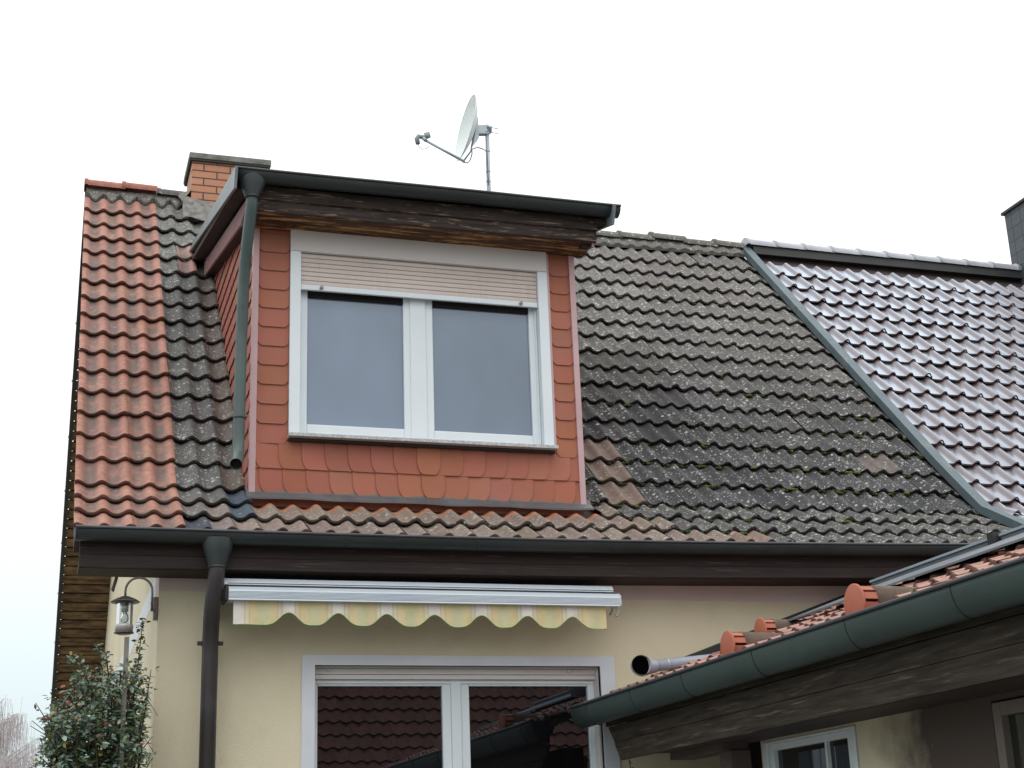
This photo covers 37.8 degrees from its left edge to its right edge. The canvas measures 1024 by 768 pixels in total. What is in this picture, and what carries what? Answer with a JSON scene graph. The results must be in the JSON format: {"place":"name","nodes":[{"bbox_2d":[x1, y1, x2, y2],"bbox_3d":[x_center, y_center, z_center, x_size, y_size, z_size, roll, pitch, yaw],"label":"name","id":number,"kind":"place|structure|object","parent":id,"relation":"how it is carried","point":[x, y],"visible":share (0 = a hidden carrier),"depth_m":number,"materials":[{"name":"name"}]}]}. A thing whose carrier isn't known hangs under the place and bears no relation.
{"place":"outdoors","nodes":[
{"label":"outdoors","id":0,"kind":"place"},
{"bbox_2d":[0,0,1023,767],"label":"sky","id":1,"kind":"structure","parent":0,"point":[894,126],"materials":[{"name":"white"}]},
{"bbox_2d":[50,152,1023,767],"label":"house","id":2,"kind":"structure","parent":0,"point":[682,446],"depth_m":10.31,"materials":[{"name":"tile"}]},
{"bbox_2d":[111,577,157,634],"bbox_3d":[-2.165,1.317,8.781,0.201,0.340,0.453,-10,-20,24],"label":"wall lamp","id":3,"kind":"object","parent":2,"relation":"attached to","point":[125,601],"visible":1,"depth_m":8.64,"materials":[{"name":"silver metal"}]},
{"bbox_2d":[220,578,621,628],"bbox_3d":[-0.557,1.385,9.259,2.518,0.287,0.357,4,-19,-17],"label":"awning","id":4,"kind":"object","parent":2,"relation":"attached to","point":[322,602],"visible":0.94,"depth_m":9.10,"materials":[{"name":"fabric"}]},
{"bbox_2d":[287,229,558,453],"bbox_3d":[-0.632,-0.275,10.440,1.874,1.520,0.245,4,-19,-17],"label":"dormer window","id":5,"kind":"structure","parent":2,"relation":"in","point":[393,342],"depth_m":10.44,"materials":[{"name":"white plastic"}]},
{"bbox_2d":[414,94,497,190],"bbox_3d":[-0.553,-2.224,15.108,0.612,1.585,0.662,-12,-21,28],"label":"satellite dish","id":6,"kind":"object","parent":2,"relation":"on","point":[470,129],"visible":1,"depth_m":15.30,"materials":[{"name":"metal"}]},
{"bbox_2d":[301,655,619,767],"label":"terrace door","id":7,"kind":"structure","parent":2,"relation":"in","point":[407,711],"depth_m":9.39,"materials":[{"name":"paint"}]},
{"bbox_2d":[748,741,762,767],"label":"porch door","id":8,"kind":"structure","parent":2,"relation":"in","point":[755,748],"depth_m":9.89,"materials":[{"name":"black"}]},
{"bbox_2d":[741,198,1023,527],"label":"neighbour house","id":9,"kind":"structure","parent":0,"point":[933,347],"depth_m":14.67,"materials":[{"name":"grey tile"}]},
{"label":"ground","id":10,"kind":"structure","parent":0,"visible":0},
{"bbox_2d":[0,697,47,767],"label":"birch tree","id":11,"kind":"object","parent":10,"relation":"on","point":[8,729],"visible":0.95,"depth_m":36.85,"materials":[{"name":"grey plant"}]},
{"bbox_2d":[29,618,158,767],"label":"rose bush","id":12,"kind":"object","parent":10,"relation":"on","point":[74,733],"visible":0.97,"depth_m":8.28,"materials":[{"name":"green plant"}]},
{"bbox_2d":[119,637,128,767],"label":"garden pole","id":13,"kind":"object","parent":10,"relation":"on","point":[125,669],"visible":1,"depth_m":8.32,"materials":[{"name":"grey metal"}]},
{"bbox_2d":[567,540,1023,767],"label":"annex","id":14,"kind":"object","parent":10,"relation":"on","point":[926,670],"visible":1,"depth_m":6.59,"materials":[{"name":"red tile"}]},
{"bbox_2d":[630,654,711,675],"bbox_3d":[1.179,1.753,9.422,0.946,0.180,0.121,4,-19,-17],"label":"drain pipe","id":15,"kind":"object","parent":14,"relation":"on","point":[642,665],"visible":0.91,"depth_m":9.31,"materials":[{"name":"grey plastic"}]},
{"bbox_2d":[762,725,859,767],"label":"annex window","id":16,"kind":"structure","parent":14,"relation":"in","point":[835,748],"depth_m":7.59,"materials":[{"name":"white plastic"}]},
{"bbox_2d":[788,538,987,620],"bbox_3d":[2.512,1.058,8.843,1.370,0.514,1.320,4,-19,-17],"label":"solar panel","id":17,"kind":"object","parent":14,"relation":"on","point":[895,577],"visible":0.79,"depth_m":8.72,"materials":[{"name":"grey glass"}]},
{"bbox_2d":[905,525,1023,580],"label":"solar panel","id":18,"kind":"object","parent":14,"relation":"on","point":[1012,536],"visible":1,"depth_m":7.70,"materials":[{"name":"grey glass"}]},
{"bbox_2d":[986,532,1001,544],"bbox_3d":[2.644,0.850,8.194,0.060,0.072,0.050,4,-19,-17],"label":"panel clamp","id":19,"kind":"object","parent":14,"relation":"attached to","point":[993,537],"visible":0.64,"depth_m":8.18,"materials":[{"name":"grey metal"}]},
{"bbox_2d":[992,697,1023,767],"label":"annex door","id":20,"kind":"structure","parent":14,"relation":"in","point":[1008,715],"depth_m":6.08,"materials":[{"name":"grey glass"}]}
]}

